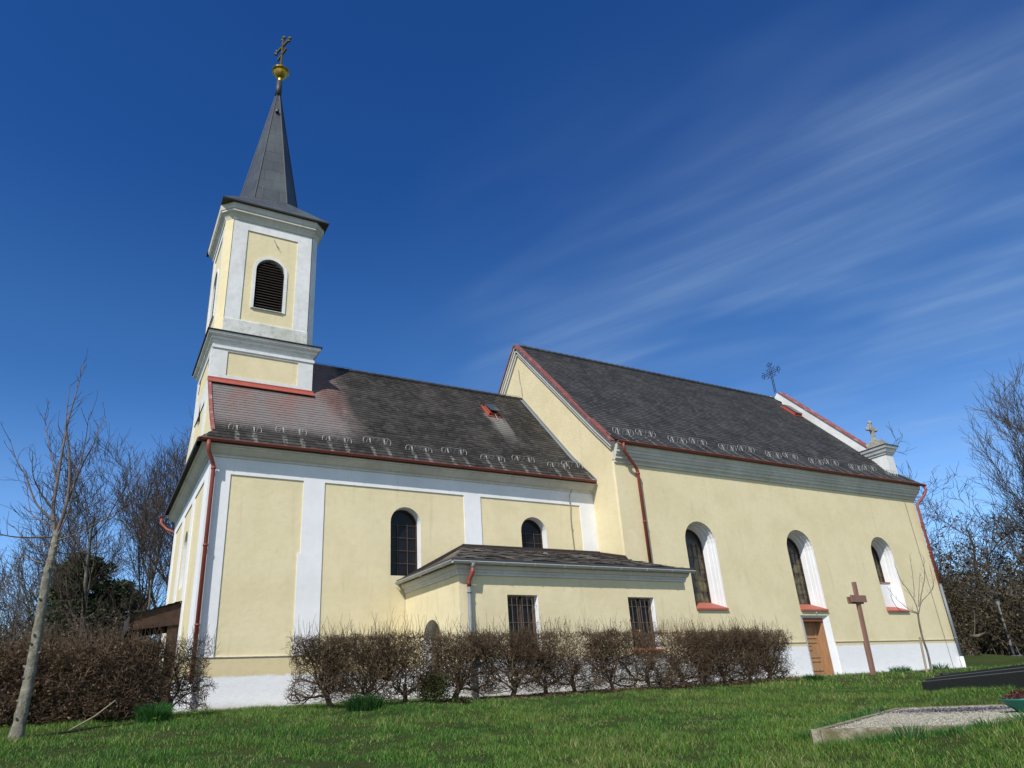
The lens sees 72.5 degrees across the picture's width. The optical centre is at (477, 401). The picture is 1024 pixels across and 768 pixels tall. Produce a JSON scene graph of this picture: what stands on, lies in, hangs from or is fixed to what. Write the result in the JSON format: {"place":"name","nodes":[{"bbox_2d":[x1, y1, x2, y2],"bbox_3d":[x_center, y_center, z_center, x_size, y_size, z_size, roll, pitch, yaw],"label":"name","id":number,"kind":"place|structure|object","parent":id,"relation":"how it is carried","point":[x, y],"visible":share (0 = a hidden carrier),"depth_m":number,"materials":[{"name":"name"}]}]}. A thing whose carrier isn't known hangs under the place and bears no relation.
{"place":"outdoors","nodes":[
{"label":"outdoors","id":0,"kind":"place"},
{"bbox_2d":[0,654,1023,767],"bbox_3d":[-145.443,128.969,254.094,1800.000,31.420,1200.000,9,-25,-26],"label":"ground","id":1,"kind":"structure","parent":0,"point":[986,660],"depth_m":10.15,"materials":[{"name":"green plant"}]},
{"bbox_2d":[0,572,24,639],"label":"distant tree","id":2,"kind":"object","parent":1,"relation":"on","point":[1,606],"visible":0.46,"depth_m":60.33,"materials":[{"name":"brown plant"}]},
{"bbox_2d":[0,621,30,710],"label":"hedge shrub","id":3,"kind":"object","parent":1,"relation":"on","point":[14,644],"visible":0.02,"depth_m":12.34,"materials":[{"name":"brown plant"}]},
{"bbox_2d":[0,548,31,611],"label":"distant tree","id":4,"kind":"object","parent":1,"relation":"on","point":[8,578],"visible":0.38,"depth_m":66.85,"materials":[{"name":"brown plant"}]},
{"bbox_2d":[0,623,53,727],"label":"hedge shrub","id":5,"kind":"object","parent":1,"relation":"on","point":[4,669],"visible":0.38,"depth_m":11.50,"materials":[{"name":"brown plant"}]},
{"bbox_2d":[2,562,53,638],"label":"distant tree","id":6,"kind":"object","parent":1,"relation":"on","point":[25,596],"visible":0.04,"depth_m":65.14,"materials":[{"name":"plant"}]},
{"bbox_2d":[0,542,63,634],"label":"distant tree","id":7,"kind":"object","parent":1,"relation":"on","point":[19,578],"visible":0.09,"depth_m":73.22,"materials":[{"name":"brown plant"}]},
{"bbox_2d":[0,539,64,638],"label":"distant tree","id":8,"kind":"object","parent":1,"relation":"on","point":[20,602],"visible":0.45,"depth_m":63.69,"materials":[{"name":"plant"}]},
{"bbox_2d":[0,621,92,726],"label":"hedge shrub","id":9,"kind":"object","parent":1,"relation":"on","point":[37,684],"visible":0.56,"depth_m":11.62,"materials":[{"name":"brown plant"}]},
{"bbox_2d":[1,624,103,714],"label":"hedge shrub","id":10,"kind":"object","parent":1,"relation":"on","point":[58,646],"visible":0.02,"depth_m":12.80,"materials":[{"name":"brown plant"}]},
{"bbox_2d":[0,348,134,739],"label":"young tree","id":11,"kind":"object","parent":1,"relation":"on","point":[23,701],"visible":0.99,"depth_m":10.82,"materials":[{"name":"grey plant"}]},
{"bbox_2d":[16,552,131,644],"bbox_3d":[-21.783,12.608,37.621,5.941,9.004,5.953,9,-25,-26],"label":"evergreen tree","id":12,"kind":"object","parent":1,"relation":"on","point":[92,599],"visible":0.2,"depth_m":37.61,"materials":[{"name":"green plant"}]},
{"bbox_2d":[0,490,148,627],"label":"bare tree","id":13,"kind":"object","parent":1,"relation":"on","point":[38,577],"visible":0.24,"depth_m":44.39,"materials":[{"name":"brown plant"}]},
{"bbox_2d":[0,411,156,641],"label":"bare tree","id":14,"kind":"object","parent":1,"relation":"on","point":[68,576],"visible":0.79,"depth_m":36.02,"materials":[{"name":"brown plant"}]},
{"bbox_2d":[0,609,157,646],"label":"distant thicket","id":15,"kind":"object","parent":1,"relation":"on","point":[20,631],"visible":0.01,"depth_m":49.28,"materials":[{"name":"plant"}]},
{"bbox_2d":[0,581,161,678],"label":"thicket","id":16,"kind":"object","parent":1,"relation":"on","point":[75,632],"visible":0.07,"depth_m":29.56,"materials":[{"name":"plant"}]},
{"bbox_2d":[34,620,136,724],"bbox_3d":[-6.798,4.782,12.093,1.529,1.883,1.152,9,-25,-26],"label":"hedge shrub","id":17,"kind":"object","parent":1,"relation":"on","point":[81,684],"visible":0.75,"depth_m":11.80,"materials":[{"name":"brown plant"}]},
{"bbox_2d":[69,700,115,730],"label":"fallen branch","id":18,"kind":"object","parent":1,"relation":"on","point":[91,717],"visible":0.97,"depth_m":10.94,"materials":[{"name":"wood"}]},
{"bbox_2d":[52,619,154,718],"bbox_3d":[-7.091,5.112,13.040,2.098,1.963,1.403,9,-25,-26],"label":"hedge shrub","id":19,"kind":"object","parent":1,"relation":"on","point":[101,647],"visible":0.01,"depth_m":13.05,"materials":[{"name":"brown plant"}]},
{"bbox_2d":[73,614,174,720],"bbox_3d":[-6.250,4.785,12.368,1.614,1.963,1.169,9,-25,-26],"label":"hedge shrub","id":20,"kind":"object","parent":1,"relation":"on","point":[130,694],"visible":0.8,"depth_m":12.12,"materials":[{"name":"brown plant"}]},
{"bbox_2d":[62,447,186,636],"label":"bare tree","id":21,"kind":"object","parent":1,"relation":"on","point":[141,511],"visible":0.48,"depth_m":40.50,"materials":[{"name":"brown plant"}]},
{"bbox_2d":[98,578,154,653],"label":"evergreen tree","id":22,"kind":"object","parent":1,"relation":"on","point":[126,596],"visible":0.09,"depth_m":42.42,"materials":[{"name":"green plant"}]},
{"bbox_2d":[84,424,190,602],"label":"bare tree","id":23,"kind":"object","parent":1,"relation":"on","point":[150,478],"visible":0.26,"depth_m":45.13,"materials":[{"name":"brown plant"}]},
{"bbox_2d":[101,493,174,658],"bbox_3d":[-16.695,10.695,36.918,6.224,11.842,5.234,7,-24,-22],"label":"bare tree","id":24,"kind":"object","parent":1,"relation":"on","point":[150,542],"visible":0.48,"depth_m":37.25,"materials":[{"name":"brown plant"}]},
{"bbox_2d":[107,407,192,607],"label":"bare tree","id":25,"kind":"object","parent":1,"relation":"on","point":[170,481],"visible":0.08,"depth_m":41.55,"materials":[{"name":"brown plant"}]},
{"bbox_2d":[130,700,175,724],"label":"grass tuft","id":26,"kind":"object","parent":1,"relation":"on","point":[158,712],"visible":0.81,"depth_m":11.49,"materials":[{"name":"green plant"}]},
{"bbox_2d":[119,616,221,716],"bbox_3d":[-5.547,4.896,12.655,1.735,1.904,1.202,9,-25,-26],"label":"hedge shrub","id":27,"kind":"object","parent":1,"relation":"on","point":[176,670],"visible":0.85,"depth_m":12.61,"materials":[{"name":"brown plant"}]},
{"bbox_2d":[281,615,380,708],"bbox_3d":[-2.927,5.279,13.998,2.032,1.955,1.202,9,-25,-26],"label":"hedge shrub","id":28,"kind":"object","parent":1,"relation":"on","point":[322,662],"visible":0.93,"depth_m":13.81,"materials":[{"name":"brown plant"}]},
{"bbox_2d":[342,692,386,711],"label":"grass tuft","id":29,"kind":"object","parent":1,"relation":"on","point":[357,703],"visible":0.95,"depth_m":13.09,"materials":[{"name":"green plant"}]},
{"bbox_2d":[321,614,425,703],"bbox_3d":[-2.200,5.370,14.332,2.146,2.030,1.222,9,-25,-26],"label":"hedge shrub","id":30,"kind":"object","parent":1,"relation":"on","point":[383,661],"visible":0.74,"depth_m":14.16,"materials":[{"name":"brown plant"}]},
{"bbox_2d":[358,609,453,703],"bbox_3d":[-1.465,5.455,14.736,2.035,2.070,1.171,9,-25,-26],"label":"hedge shrub","id":31,"kind":"object","parent":1,"relation":"on","point":[415,668],"visible":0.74,"depth_m":14.47,"materials":[{"name":"brown plant"}]},
{"bbox_2d":[412,668,454,701],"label":"boxwood shrub","id":32,"kind":"object","parent":1,"relation":"on","point":[432,696],"visible":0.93,"depth_m":14.46,"materials":[{"name":"green plant"}]},
{"bbox_2d":[400,614,505,698],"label":"hedge shrub","id":33,"kind":"object","parent":1,"relation":"on","point":[459,677],"visible":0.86,"depth_m":15.05,"materials":[{"name":"brown plant"}]},
{"bbox_2d":[452,695,469,703],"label":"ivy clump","id":34,"kind":"object","parent":1,"relation":"on","point":[462,699],"visible":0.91,"depth_m":14.33,"materials":[{"name":"green plant"}]},
{"bbox_2d":[456,610,561,698],"bbox_3d":[0.733,5.818,15.846,2.618,2.050,1.222,9,-25,-26],"label":"hedge shrub","id":35,"kind":"object","parent":1,"relation":"on","point":[513,653],"visible":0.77,"depth_m":15.67,"materials":[{"name":"brown plant"}]},
{"bbox_2d":[122,36,965,711],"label":"church","id":36,"kind":"structure","parent":1,"relation":"on","point":[310,492],"depth_m":24.16,"materials":[{"name":"yellow paint"}]},
{"bbox_2d":[179,531,187,588],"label":"window","id":37,"kind":"structure","parent":36,"relation":"in","point":[185,542],"depth_m":22.50,"materials":[{"name":"white paint"}]},
{"bbox_2d":[208,269,218,326],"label":"belfry window","id":38,"kind":"structure","parent":36,"relation":"in","point":[213,301],"depth_m":25.77,"materials":[{"name":"white paint"}]},
{"bbox_2d":[250,257,287,314],"bbox_3d":[-7.493,-4.156,25.026,1.203,2.215,0.300,9,-25,-26],"label":"belfry window","id":39,"kind":"structure","parent":36,"relation":"in","point":[267,292],"depth_m":25.09,"materials":[{"name":"white paint"}]},
{"bbox_2d":[390,507,420,575],"bbox_3d":[-2.250,4.279,21.209,0.985,2.080,0.310,9,-25,-26],"label":"window","id":40,"kind":"structure","parent":36,"relation":"in","point":[405,522],"depth_m":21.37,"materials":[{"name":"black glass"}]},
{"bbox_2d":[507,595,540,652],"bbox_3d":[1.178,5.749,17.973,1.010,1.460,0.310,9,-25,-26],"label":"window","id":41,"kind":"structure","parent":36,"relation":"in","point":[520,607],"depth_m":18.21,"materials":[{"name":"white paint"}]},
{"bbox_2d":[521,517,547,548],"bbox_3d":[1.813,4.636,23.376,1.000,1.450,0.310,9,-25,-26],"label":"window","id":42,"kind":"structure","parent":36,"relation":"in","point":[533,532],"depth_m":23.62,"materials":[{"name":"black glass"}]},
{"bbox_2d":[628,597,660,650],"bbox_3d":[4.673,6.304,19.727,1.030,1.460,0.310,9,-25,-26],"label":"window","id":43,"kind":"structure","parent":36,"relation":"in","point":[641,608],"depth_m":19.95,"materials":[{"name":"white paint"}]},
{"bbox_2d":[685,521,728,609],"bbox_3d":[7.829,5.829,24.679,1.440,3.065,0.670,9,-25,-26],"label":"window","id":44,"kind":"structure","parent":36,"relation":"in","point":[708,588],"depth_m":25.00,"materials":[{"name":"white paint"}]},
{"bbox_2d":[787,530,828,610],"bbox_3d":[12.436,6.561,26.990,1.490,3.065,0.670,9,-25,-26],"label":"window","id":45,"kind":"structure","parent":36,"relation":"in","point":[807,581],"depth_m":27.33,"materials":[{"name":"white paint"}]},
{"bbox_2d":[871,537,909,611],"bbox_3d":[16.931,7.275,29.245,1.390,3.065,0.670,9,-25,-26],"label":"window","id":46,"kind":"structure","parent":36,"relation":"in","point":[882,554],"depth_m":29.56,"materials":[{"name":"white paint"}]},
{"bbox_2d":[502,616,585,693],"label":"hedge shrub","id":47,"kind":"object","parent":1,"relation":"on","point":[542,661],"visible":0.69,"depth_m":16.00,"materials":[{"name":"brown plant"}]},
{"bbox_2d":[536,615,611,693],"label":"hedge shrub","id":48,"kind":"object","parent":1,"relation":"on","point":[573,687],"visible":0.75,"depth_m":16.40,"materials":[{"name":"brown plant"}]},
{"bbox_2d":[133,662,1022,712],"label":"grass","id":49,"kind":"structure","parent":1,"relation":"on","point":[882,675],"depth_m":19.59,"materials":[{"name":"green plant"}]},
{"bbox_2d":[397,677,809,704],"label":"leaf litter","id":50,"kind":"object","parent":1,"relation":"on","point":[610,690],"visible":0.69,"depth_m":16.79,"materials":[{"name":"brown plant"}]},
{"bbox_2d":[570,616,648,690],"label":"hedge shrub","id":51,"kind":"object","parent":1,"relation":"on","point":[610,649],"visible":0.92,"depth_m":16.89,"materials":[{"name":"brown plant"}]},
{"bbox_2d":[615,616,683,688],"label":"hedge shrub","id":52,"kind":"object","parent":1,"relation":"on","point":[652,667],"visible":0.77,"depth_m":17.40,"materials":[{"name":"brown plant"}]},
{"bbox_2d":[635,616,713,688],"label":"hedge shrub","id":53,"kind":"object","parent":1,"relation":"on","point":[677,660],"visible":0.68,"depth_m":17.89,"materials":[{"name":"brown plant"}]},
{"bbox_2d":[665,618,732,683],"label":"hedge shrub","id":54,"kind":"object","parent":1,"relation":"on","point":[696,645],"visible":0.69,"depth_m":18.17,"materials":[{"name":"brown plant"}]},
{"bbox_2d":[679,614,759,684],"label":"hedge shrub","id":55,"kind":"object","parent":1,"relation":"on","point":[728,646],"visible":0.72,"depth_m":18.56,"materials":[{"name":"brown plant"}]},
{"bbox_2d":[712,614,776,684],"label":"hedge shrub","id":56,"kind":"object","parent":1,"relation":"on","point":[753,653],"visible":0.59,"depth_m":18.90,"materials":[{"name":"brown plant"}]},
{"bbox_2d":[729,617,798,680],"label":"hedge shrub","id":57,"kind":"object","parent":1,"relation":"on","point":[775,646],"visible":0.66,"depth_m":19.25,"materials":[{"name":"brown plant"}]},
{"bbox_2d":[790,725,818,740],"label":"grass tuft","id":58,"kind":"object","parent":1,"relation":"on","point":[804,735],"visible":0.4,"depth_m":8.73,"materials":[{"name":"green plant"}]},
{"bbox_2d":[801,673,823,680],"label":"grass tuft","id":59,"kind":"object","parent":1,"relation":"on","point":[815,677],"visible":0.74,"depth_m":20.25,"materials":[{"name":"green plant"}]},
{"bbox_2d":[814,717,842,726],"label":"grass tuft","id":60,"kind":"object","parent":1,"relation":"on","point":[824,724],"visible":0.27,"depth_m":9.61,"materials":[{"name":"green plant"}]},
{"bbox_2d":[815,737,854,751],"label":"grass tuft","id":61,"kind":"object","parent":1,"relation":"on","point":[841,743],"visible":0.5,"depth_m":7.96,"materials":[{"name":"green plant"}]},
{"bbox_2d":[833,712,862,720],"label":"grass tuft","id":62,"kind":"object","parent":1,"relation":"on","point":[846,716],"visible":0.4,"depth_m":10.36,"materials":[{"name":"green plant"}]},
{"bbox_2d":[848,710,872,716],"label":"grass tuft","id":63,"kind":"object","parent":1,"relation":"on","point":[867,713],"visible":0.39,"depth_m":11.20,"materials":[{"name":"green plant"}]},
{"bbox_2d":[846,582,875,674],"bbox_3d":[13.189,7.901,23.780,0.810,3.390,0.230,9,-25,-26],"label":"wooden cross","id":64,"kind":"object","parent":1,"relation":"on","point":[857,599],"visible":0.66,"depth_m":23.88,"materials":[{"name":"wood"}]},
{"bbox_2d":[850,731,896,745],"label":"grass tuft","id":65,"kind":"object","parent":1,"relation":"on","point":[878,738],"visible":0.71,"depth_m":7.84,"materials":[{"name":"green plant"}]},
{"bbox_2d":[865,706,890,713],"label":"grass tuft","id":66,"kind":"object","parent":1,"relation":"on","point":[880,708],"visible":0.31,"depth_m":11.97,"materials":[{"name":"green plant"}]},
{"bbox_2d":[888,665,911,671],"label":"grass tuft","id":67,"kind":"object","parent":1,"relation":"on","point":[907,669],"visible":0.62,"depth_m":26.21,"materials":[{"name":"green plant"}]},
{"bbox_2d":[883,721,932,742],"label":"grass tuft","id":68,"kind":"object","parent":1,"relation":"on","point":[914,731],"visible":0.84,"depth_m":7.77,"materials":[{"name":"green plant"}]},
{"bbox_2d":[887,553,934,671],"bbox_3d":[15.319,7.315,24.459,3.254,4.168,0.591,11,-26,-30],"label":"sapling","id":69,"kind":"object","parent":1,"relation":"on","point":[924,643],"visible":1,"depth_m":24.58,"materials":[{"name":"brown plant"}]},
{"bbox_2d":[810,704,1023,746],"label":"gravel grave","id":70,"kind":"object","parent":1,"relation":"on","point":[874,723],"visible":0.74,"depth_m":9.16,"materials":[{"name":"gravel"}]},
{"bbox_2d":[864,706,1011,713],"bbox_3d":[7.321,4.686,10.610,2.740,0.076,0.642,-12,-24,20],"label":"sedum mat","id":71,"kind":"object","parent":70,"relation":"on","point":[969,709],"visible":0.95,"depth_m":10.59,"materials":[{"name":"plant"}]},
{"bbox_2d":[998,687,1023,711],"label":"planter bowl","id":72,"kind":"object","parent":70,"relation":"on","point":[1014,701],"visible":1,"depth_m":9.81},
{"bbox_2d":[919,637,927,671],"bbox_3d":[15.169,8.733,23.722,0.229,1.358,0.071,9,-25,-26],"label":"stake","id":73,"kind":"object","parent":1,"relation":"on","point":[923,655],"visible":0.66,"depth_m":23.75,"materials":[{"name":"beige wood"}]},
{"bbox_2d":[887,421,978,567],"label":"bare tree","id":74,"kind":"object","parent":1,"relation":"on","point":[927,517],"visible":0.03,"depth_m":42.71,"materials":[{"name":"brown plant"}]},
{"bbox_2d":[932,661,949,669],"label":"grass tuft","id":75,"kind":"object","parent":1,"relation":"on","point":[936,667],"visible":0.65,"depth_m":27.11,"materials":[{"name":"green plant"}]},
{"bbox_2d":[929,722,971,736],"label":"grass tuft","id":76,"kind":"object","parent":1,"relation":"on","point":[941,731],"visible":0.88,"depth_m":7.68,"materials":[{"name":"green plant"}]},
{"bbox_2d":[940,590,984,655],"bbox_3d":[26.621,12.426,38.573,1.581,3.904,1.834,9,-25,-26],"label":"ivy stump","id":77,"kind":"object","parent":1,"relation":"on","point":[966,636],"visible":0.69,"depth_m":38.24,"materials":[{"name":"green plant"}]},
{"bbox_2d":[906,461,1023,608],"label":"bare tree","id":78,"kind":"object","parent":1,"relation":"on","point":[986,529],"visible":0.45,"depth_m":49.46,"materials":[{"name":"brown plant"}]},
{"bbox_2d":[938,582,1004,653],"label":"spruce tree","id":79,"kind":"object","parent":1,"relation":"on","point":[964,609],"depth_m":47.80,"materials":[{"name":"green plant"}]},
{"bbox_2d":[920,476,1023,655],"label":"thicket","id":80,"kind":"object","parent":1,"relation":"on","point":[983,595],"visible":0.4,"depth_m":41.99,"materials":[{"name":"brown plant"}]},
{"bbox_2d":[921,664,1023,690],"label":"granite grave","id":81,"kind":"object","parent":1,"relation":"on","point":[1005,676],"visible":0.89,"depth_m":14.71,"materials":[{"name":"grey stone"}]},
{"bbox_2d":[938,672,960,674],"bbox_3d":[11.137,6.439,16.383,0.546,0.122,0.172,-13,-25,23],"label":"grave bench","id":82,"kind":"object","parent":81,"relation":"on","point":[949,673],"visible":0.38,"depth_m":16.35,"materials":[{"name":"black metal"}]},
{"bbox_2d":[965,716,1011,731],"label":"grass tuft","id":83,"kind":"object","parent":1,"relation":"on","point":[976,725],"visible":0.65,"depth_m":7.62,"materials":[{"name":"green plant"}]},
{"bbox_2d":[961,359,1023,562],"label":"bare tree","id":84,"kind":"object","parent":1,"relation":"on","point":[1013,437],"visible":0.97,"depth_m":44.86,"materials":[{"name":"brown plant"}]},
{"bbox_2d":[993,598,1023,655],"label":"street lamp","id":85,"kind":"object","parent":1,"relation":"on","point":[996,601],"visible":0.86,"depth_m":39.65,"materials":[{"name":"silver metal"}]},
{"bbox_2d":[996,706,1023,725],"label":"grass tuft","id":86,"kind":"object","parent":1,"relation":"on","point":[1015,717],"visible":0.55,"depth_m":7.60,"materials":[{"name":"green plant"}]},
{"bbox_2d":[0,0,1023,639],"label":"sky","id":87,"kind":"structure","parent":0,"point":[829,194],"materials":[{"name":"blue"}]},
{"bbox_2d":[275,668,957,706],"bbox_3d":[7.017,8.843,21.768,30.765,0.253,3.970,9,-25,-26],"label":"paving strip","id":88,"kind":"object","parent":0,"point":[656,687],"visible":0.04,"depth_m":24.76,"materials":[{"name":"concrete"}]}
]}

